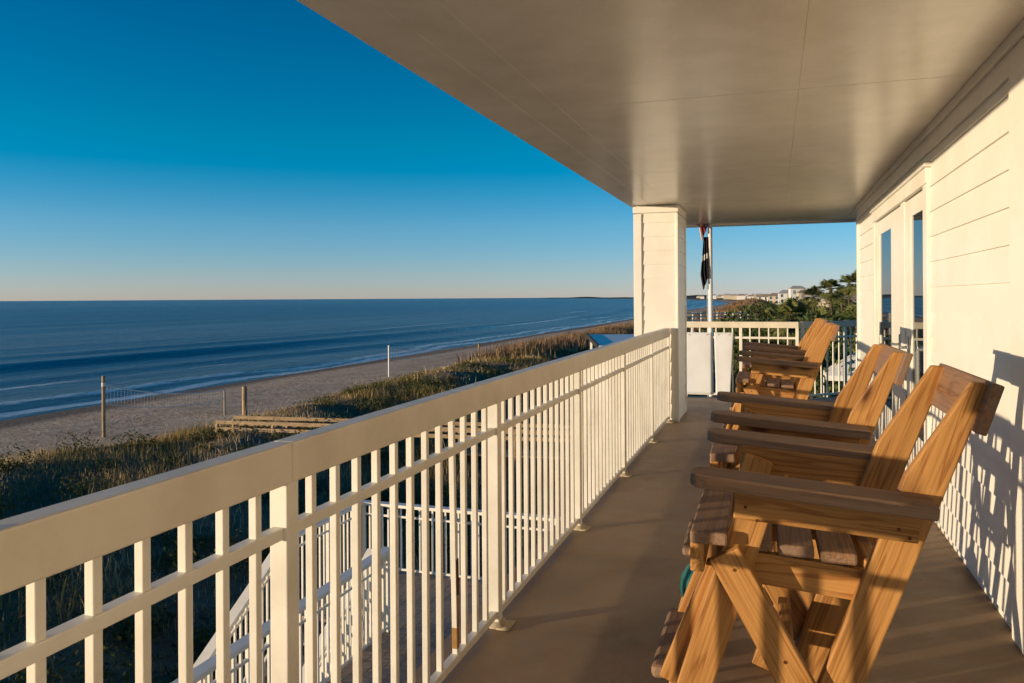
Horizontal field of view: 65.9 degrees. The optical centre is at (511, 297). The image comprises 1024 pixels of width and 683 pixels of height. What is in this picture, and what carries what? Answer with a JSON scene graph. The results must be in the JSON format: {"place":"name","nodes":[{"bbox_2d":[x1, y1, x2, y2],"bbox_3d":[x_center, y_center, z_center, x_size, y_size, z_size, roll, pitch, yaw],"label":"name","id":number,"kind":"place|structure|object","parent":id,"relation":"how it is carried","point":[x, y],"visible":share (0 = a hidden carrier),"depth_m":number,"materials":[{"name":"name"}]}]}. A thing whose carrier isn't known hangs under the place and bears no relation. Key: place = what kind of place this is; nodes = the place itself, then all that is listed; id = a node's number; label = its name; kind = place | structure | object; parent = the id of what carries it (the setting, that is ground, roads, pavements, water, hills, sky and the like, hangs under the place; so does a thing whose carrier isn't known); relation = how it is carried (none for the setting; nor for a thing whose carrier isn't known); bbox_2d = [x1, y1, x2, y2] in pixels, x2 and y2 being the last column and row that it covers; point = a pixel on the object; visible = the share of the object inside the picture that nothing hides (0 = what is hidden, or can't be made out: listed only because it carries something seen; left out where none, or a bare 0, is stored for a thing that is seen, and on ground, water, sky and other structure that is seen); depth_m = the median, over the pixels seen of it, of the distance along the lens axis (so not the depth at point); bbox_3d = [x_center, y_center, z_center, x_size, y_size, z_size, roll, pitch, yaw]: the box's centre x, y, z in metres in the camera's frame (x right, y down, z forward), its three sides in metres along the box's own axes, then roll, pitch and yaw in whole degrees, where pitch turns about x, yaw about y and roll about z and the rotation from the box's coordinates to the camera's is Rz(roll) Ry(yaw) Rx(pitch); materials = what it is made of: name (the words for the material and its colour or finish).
{"place":"outdoors","nodes":[
{"label":"outdoors","id":0,"kind":"place"},
{"bbox_2d":[0,297,727,420],"bbox_3d":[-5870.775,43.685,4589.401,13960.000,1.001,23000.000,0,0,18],"label":"sea","id":1,"kind":"structure","parent":0,"point":[56,356],"depth_m":171.30,"materials":[{"name":"liquid"}]},
{"bbox_2d":[0,297,825,682],"bbox_3d":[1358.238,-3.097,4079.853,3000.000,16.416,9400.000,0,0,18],"label":"ground","id":2,"kind":"structure","parent":0,"point":[40,431],"depth_m":30.89,"materials":[{"name":"beige sand"}]},
{"bbox_2d":[101,376,105,436],"bbox_3d":[-21.082,5.775,40.788,0.204,3.473,0.204,0,0,18],"label":"beach post","id":3,"kind":"object","parent":2,"relation":"on","point":[103,384],"visible":0.87,"depth_m":40.71,"materials":[{"name":"brown wood"}]},
{"bbox_2d":[105,385,224,407],"bbox_3d":[-19.312,5.345,44.485,0.068,1.800,8.222,0,0,26],"label":"volleyball net","id":4,"kind":"object","parent":3,"relation":"attached to","point":[147,392],"visible":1,"depth_m":43.60,"materials":[{"name":"white"}]},
{"bbox_2d":[224,390,225,414],"bbox_3d":[-17.529,6.537,48.190,0.120,1.840,0.120,0,0,18],"label":"beach post","id":5,"kind":"object","parent":2,"relation":"on","point":[224,402],"visible":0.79,"depth_m":48.15,"materials":[{"name":"brown wood"}]},
{"bbox_2d":[242,386,246,420],"bbox_3d":[-14.000,5.831,41.372,0.260,2.372,0.260,0,0,18],"label":"beach post","id":6,"kind":"object","parent":2,"relation":"on","point":[244,399],"visible":0.77,"depth_m":41.27,"materials":[{"name":"brown wood"}]},
{"bbox_2d":[0,312,738,682],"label":"dune shrubs","id":7,"kind":"object","parent":2,"relation":"on","point":[160,612],"visible":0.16,"depth_m":24.48,"materials":[{"name":"green plant"}]},
{"bbox_2d":[388,345,389,376],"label":"beach post","id":8,"kind":"object","parent":2,"relation":"on","point":[388,360],"visible":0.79,"depth_m":70.03,"materials":[{"name":"white paint"}]},
{"bbox_2d":[390,343,478,359],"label":"volleyball net","id":9,"kind":"object","parent":8,"relation":"attached to","point":[428,350],"visible":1,"depth_m":74.04,"materials":[{"name":"white"}]},
{"bbox_2d":[302,569,482,682],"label":"deck","id":10,"kind":"structure","parent":2,"relation":"on","point":[367,668],"depth_m":9.89,"materials":[{"name":"grey wood"}]},
{"bbox_2d":[171,547,389,682],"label":"deck railing","id":11,"kind":"object","parent":10,"relation":"on","point":[207,668],"visible":0.5,"depth_m":8.37,"materials":[{"name":"paint"}]},
{"bbox_2d":[264,631,320,682],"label":"staircase","id":12,"kind":"structure","parent":10,"relation":"attached to","point":[265,659],"depth_m":9.70,"materials":[{"name":"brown wood"}]},
{"bbox_2d":[193,553,269,682],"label":"stair railing","id":13,"kind":"object","parent":12,"relation":"attached to","point":[240,606],"visible":0.26,"depth_m":9.30,"materials":[{"name":"paint"}]},
{"bbox_2d":[302,548,371,682],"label":"stair railing","id":14,"kind":"object","parent":12,"relation":"attached to","point":[368,552],"visible":0.23,"depth_m":9.10,"materials":[{"name":"paint"}]},
{"bbox_2d":[298,502,362,599],"bbox_3d":[-2.609,3.611,11.092,0.140,1.030,1.884,0,0,18],"label":"deck railing","id":15,"kind":"object","parent":10,"relation":"on","point":[326,565],"visible":0.19,"depth_m":11.12,"materials":[{"name":"paint"}]},
{"bbox_2d":[361,500,560,579],"bbox_3d":[-0.210,3.596,11.334,4.397,1.030,0.140,0,0,18],"label":"deck railing","id":16,"kind":"object","parent":10,"relation":"on","point":[432,509],"visible":0.27,"depth_m":11.68,"materials":[{"name":"paint"}]},
{"bbox_2d":[215,415,595,472],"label":"boardwalk","id":17,"kind":"structure","parent":2,"relation":"on","point":[272,425],"depth_m":32.24,"materials":[{"name":"brown wood"}]},
{"bbox_2d":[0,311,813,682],"bbox_3d":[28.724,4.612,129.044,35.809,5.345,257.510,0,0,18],"label":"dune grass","id":18,"kind":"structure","parent":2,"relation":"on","point":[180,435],"depth_m":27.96,"materials":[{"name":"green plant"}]},
{"bbox_2d":[455,297,778,361],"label":"tall reeds","id":19,"kind":"object","parent":2,"relation":"on","point":[555,342],"visible":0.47,"depth_m":86.13,"materials":[{"name":"plant"}]},
{"bbox_2d":[586,333,687,395],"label":"pavilion","id":20,"kind":"structure","parent":2,"relation":"on","point":[597,340],"depth_m":46.54,"materials":[{"name":"fabric"}]},
{"bbox_2d":[297,0,1023,654],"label":"beach house","id":21,"kind":"structure","parent":2,"relation":"on","point":[893,130],"depth_m":3.96,"materials":[{"name":"paint"}]},
{"bbox_2d":[404,396,1023,682],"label":"balcony floor","id":22,"kind":"structure","parent":21,"relation":"attached to","point":[599,599],"depth_m":3.56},
{"bbox_2d":[0,328,674,682],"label":"balcony railing","id":23,"kind":"object","parent":22,"relation":"on","point":[623,386],"visible":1,"depth_m":2.27,"materials":[{"name":"paint"}]},
{"bbox_2d":[680,563,693,596],"bbox_3d":[0.868,1.285,3.508,0.240,0.240,0.240,0,0,18],"label":"ball","id":24,"kind":"object","parent":22,"relation":"on","point":[686,574],"visible":0.08,"depth_m":3.48,"materials":[{"name":"teal plastic"}]},
{"bbox_2d":[687,321,798,397],"bbox_3d":[3.130,0.861,10.850,1.605,1.060,0.114,0,0,18],"label":"balcony railing","id":25,"kind":"object","parent":22,"relation":"on","point":[717,324],"visible":0.53,"depth_m":10.83,"materials":[{"name":"paint"}]},
{"bbox_2d":[687,332,711,393],"bbox_3d":[2.606,0.914,11.032,0.365,0.860,0.058,0,0,18],"label":"canvas panel","id":26,"kind":"object","parent":25,"relation":"attached to","point":[699,362],"visible":0.89,"depth_m":11.01,"materials":[{"name":"white fabric"}]},
{"bbox_2d":[714,332,733,394],"bbox_3d":[2.931,0.912,10.917,0.265,0.860,0.072,0,0,18],"label":"canvas panel","id":27,"kind":"object","parent":25,"relation":"attached to","point":[723,343],"visible":0.95,"depth_m":10.90,"materials":[{"name":"white fabric"}]},
{"bbox_2d":[729,318,827,410],"bbox_3d":[2.361,0.799,7.125,0.866,1.223,0.738,0,0,17],"label":"tall chair","id":28,"kind":"object","parent":22,"relation":"on","point":[811,334],"visible":0.31,"depth_m":6.88,"materials":[{"name":"brown wood"}]},
{"bbox_2d":[722,322,839,429],"bbox_3d":[1.964,0.801,5.907,0.866,1.223,0.738,0,0,18],"label":"tall chair","id":29,"kind":"object","parent":22,"relation":"on","point":[804,370],"visible":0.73,"depth_m":5.67,"materials":[{"name":"brown wood"}]},
{"bbox_2d":[678,343,912,669],"bbox_3d":[1.092,0.807,3.195,0.866,1.223,0.738,0,0,17],"label":"tall chair","id":30,"kind":"object","parent":22,"relation":"on","point":[852,413],"visible":0.42,"depth_m":2.96,"materials":[{"name":"brown wood"}]},
{"bbox_2d":[651,363,1004,682],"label":"tall chair","id":31,"kind":"object","parent":22,"relation":"on","point":[841,507],"visible":1,"depth_m":1.98,"materials":[{"name":"brown wood"}]},
{"bbox_2d":[800,320,856,396],"bbox_3d":[4.672,0.852,11.025,1.755,1.060,0.114,0,0,-27],"label":"balcony railing","id":32,"kind":"object","parent":22,"relation":"on","point":[843,324],"visible":0.3,"depth_m":10.98,"materials":[{"name":"paint"}]},
{"bbox_2d":[877,207,901,437],"bbox_3d":[3.287,0.320,6.906,0.098,2.080,1.540,0,0,18],"label":"door","id":33,"kind":"structure","parent":21,"relation":"in","point":[889,228],"depth_m":6.84,"materials":[{"name":"white paint"}]},
{"bbox_2d":[898,191,923,466],"bbox_3d":[2.840,0.323,5.564,0.098,2.080,0.870,0,0,18],"label":"door","id":34,"kind":"structure","parent":21,"relation":"in","point":[913,207],"depth_m":5.62,"materials":[{"name":"white paint"}]},
{"bbox_2d":[687,328,718,360],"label":"bush","id":35,"kind":"object","parent":2,"relation":"on","point":[703,330],"visible":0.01,"depth_m":70.57,"materials":[{"name":"green plant"}]},
{"bbox_2d":[707,224,713,396],"bbox_3d":[2.881,1.572,11.428,0.130,10.740,0.127,0,0,18],"label":"flagpole","id":36,"kind":"object","parent":2,"relation":"on","point":[710,290],"visible":0.04,"depth_m":11.40,"materials":[{"name":"white metal"}]},
{"bbox_2d":[699,224,707,241],"bbox_3d":[2.768,-1.383,11.444,0.144,1.149,0.121,0,0,10],"label":"flag","id":37,"kind":"object","parent":36,"relation":"attached to","point":[702,230],"visible":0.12,"depth_m":11.41,"materials":[{"name":"red fabric"}]},
{"bbox_2d":[700,237,708,289],"bbox_3d":[2.787,-0.493,11.441,0.116,0.769,0.121,0,0,10],"label":"flag","id":38,"kind":"object","parent":36,"relation":"hanging from","point":[704,271],"visible":1,"depth_m":11.42,"materials":[{"name":"black fabric"}]},
{"bbox_2d":[687,312,748,331],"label":"white fence","id":39,"kind":"object","parent":2,"relation":"on","point":[701,316],"visible":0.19,"depth_m":106.98,"materials":[{"name":"paint"}]},
{"bbox_2d":[723,294,731,298],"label":"house","id":40,"kind":"structure","parent":2,"relation":"on","point":[726,296],"depth_m":1684.52,"materials":[{"name":"beige"}]},
{"bbox_2d":[731,294,736,299],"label":"house","id":41,"kind":"structure","parent":2,"relation":"on","point":[733,296],"depth_m":1560.46,"materials":[{"name":"beige"}]},
{"bbox_2d":[713,318,763,371],"bbox_3d":[17.263,4.278,57.741,5.905,5.646,7.133,0,0,18],"label":"bush","id":42,"kind":"object","parent":2,"relation":"on","point":[735,362],"visible":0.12,"depth_m":57.24,"materials":[{"name":"green plant"}]},
{"bbox_2d":[737,294,745,299],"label":"house","id":43,"kind":"structure","parent":2,"relation":"on","point":[740,296],"depth_m":1553.61,"materials":[{"name":"white paint"}]},
{"bbox_2d":[706,304,786,370],"bbox_3d":[20.224,3.768,62.252,8.488,6.536,7.812,0,0,43],"label":"bush","id":44,"kind":"object","parent":2,"relation":"on","point":[758,318],"visible":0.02,"depth_m":61.87,"materials":[{"name":"green plant"}]},
{"bbox_2d":[735,299,781,318],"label":"tree","id":45,"kind":"object","parent":2,"relation":"on","point":[763,305],"visible":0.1,"depth_m":129.93,"materials":[{"name":"green plant"}]},
{"bbox_2d":[757,294,769,300],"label":"house","id":46,"kind":"structure","parent":2,"relation":"on","point":[763,296],"depth_m":518.01,"materials":[{"name":"white paint"}]},
{"bbox_2d":[760,308,780,321],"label":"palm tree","id":47,"kind":"object","parent":2,"relation":"on","point":[768,312],"visible":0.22,"depth_m":70.37,"materials":[{"name":"green plant"}]},
{"bbox_2d":[768,293,777,303],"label":"house","id":48,"kind":"structure","parent":2,"relation":"on","point":[773,297],"depth_m":427.88,"materials":[{"name":"tile"}]},
{"bbox_2d":[733,309,825,361],"bbox_3d":[19.444,3.776,56.021,8.800,6.423,7.562,0,0,18],"label":"bush","id":49,"kind":"object","parent":2,"relation":"on","point":[743,332],"visible":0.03,"depth_m":55.94,"materials":[{"name":"green plant"}]},
{"bbox_2d":[777,290,787,304],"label":"house","id":50,"kind":"structure","parent":2,"relation":"on","point":[783,294],"depth_m":387.80,"materials":[{"name":"white paint"}]},
{"bbox_2d":[770,297,808,345],"bbox_3d":[17.052,3.589,48.159,3.065,7.269,3.291,0,0,18],"label":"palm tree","id":51,"kind":"object","parent":2,"relation":"on","point":[788,307],"visible":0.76,"depth_m":47.83,"materials":[{"name":"green plant"}]},
{"bbox_2d":[788,286,806,299],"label":"house","id":52,"kind":"structure","parent":2,"relation":"on","point":[792,290],"depth_m":328.19,"materials":[{"name":"white paint"}]},
{"bbox_2d":[767,296,829,317],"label":"tree","id":53,"kind":"object","parent":2,"relation":"on","point":[777,309],"visible":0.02,"depth_m":110.92,"materials":[{"name":"green plant"}]},
{"bbox_2d":[744,315,855,398],"bbox_3d":[19.985,4.036,51.951,6.799,6.044,8.310,0,0,-40],"label":"bush","id":54,"kind":"object","parent":2,"relation":"on","point":[765,333],"visible":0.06,"depth_m":52.20,"materials":[{"name":"green plant"}]},
{"bbox_2d":[796,290,807,301],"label":"house","id":55,"kind":"structure","parent":2,"relation":"on","point":[800,295],"depth_m":298.40,"materials":[{"name":"tile"}]},
{"bbox_2d":[801,285,822,310],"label":"palm tree","id":56,"kind":"object","parent":2,"relation":"on","point":[814,293],"visible":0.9,"depth_m":87.76,"materials":[{"name":"green plant"}]},
{"bbox_2d":[807,295,824,307],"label":"house","id":57,"kind":"structure","parent":2,"relation":"on","point":[818,302],"depth_m":148.32,"materials":[{"name":"white paint"}]},
{"bbox_2d":[779,321,855,389],"bbox_3d":[19.706,4.013,47.710,7.643,5.973,6.561,0,0,18],"label":"bush","id":58,"kind":"object","parent":2,"relation":"on","point":[799,340],"visible":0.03,"depth_m":49.03,"materials":[{"name":"green plant"}]},
{"bbox_2d":[790,305,852,397],"bbox_3d":[16.484,3.863,42.158,2.822,7.044,3.282,0,0,-6],"label":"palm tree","id":59,"kind":"object","parent":2,"relation":"on","point":[821,310],"visible":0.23,"depth_m":42.01,"materials":[{"name":"green plant"}]},
{"bbox_2d":[792,308,856,398],"bbox_3d":[15.003,3.579,33.897,6.681,6.639,7.535,0,0,18],"label":"bush","id":60,"kind":"object","parent":2,"relation":"on","point":[830,383],"visible":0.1,"depth_m":33.99,"materials":[{"name":"green plant"}]},
{"bbox_2d":[815,279,846,314],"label":"palm tree","id":61,"kind":"object","parent":2,"relation":"on","point":[830,296],"visible":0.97,"depth_m":79.92,"materials":[{"name":"green plant"}]},
{"bbox_2d":[817,299,856,314],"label":"tree","id":62,"kind":"object","parent":2,"relation":"on","point":[839,306],"visible":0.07,"depth_m":104.39,"materials":[{"name":"green plant"}]},
{"bbox_2d":[823,352,855,397],"bbox_3d":[13.962,4.550,32.000,2.400,4.750,2.400,0,0,18],"label":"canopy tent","id":63,"kind":"object","parent":2,"relation":"on","point":[830,376],"visible":0.16,"depth_m":31.39,"materials":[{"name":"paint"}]},
{"bbox_2d":[823,294,856,306],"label":"house","id":64,"kind":"structure","parent":2,"relation":"on","point":[853,298],"depth_m":123.69,"materials":[{"name":"tile"}]},
{"bbox_2d":[833,290,854,311],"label":"palm tree","id":65,"kind":"object","parent":2,"relation":"on","point":[843,301],"visible":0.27,"depth_m":94.26,"materials":[{"name":"green plant"}]},
{"bbox_2d":[835,275,856,305],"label":"palm tree","id":66,"kind":"object","parent":2,"relation":"on","point":[843,277],"visible":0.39,"depth_m":85.61,"materials":[{"name":"green plant"}]},
{"bbox_2d":[838,303,856,354],"bbox_3d":[19.092,3.768,44.050,3.492,6.985,2.948,0,0,18],"label":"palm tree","id":67,"kind":"object","parent":2,"relation":"on","point":[846,311],"visible":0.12,"depth_m":43.93,"materials":[{"name":"green plant"}]},
{"bbox_2d":[841,270,856,297],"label":"palm tree","id":68,"kind":"object","parent":2,"relation":"on","point":[853,276],"visible":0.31,"depth_m":71.90,"materials":[{"name":"green plant"}]},
{"bbox_2d":[0,0,856,300],"label":"sky","id":69,"kind":"structure","parent":0,"point":[150,149],"materials":[{"name":"blue"}]},
{"bbox_2d":[508,295,706,298],"bbox_3d":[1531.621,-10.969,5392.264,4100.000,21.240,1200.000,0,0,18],"label":"coast hills","id":70,"kind":"structure","parent":0,"point":[597,297],"depth_m":5537.47,"materials":[{"name":"grey"}]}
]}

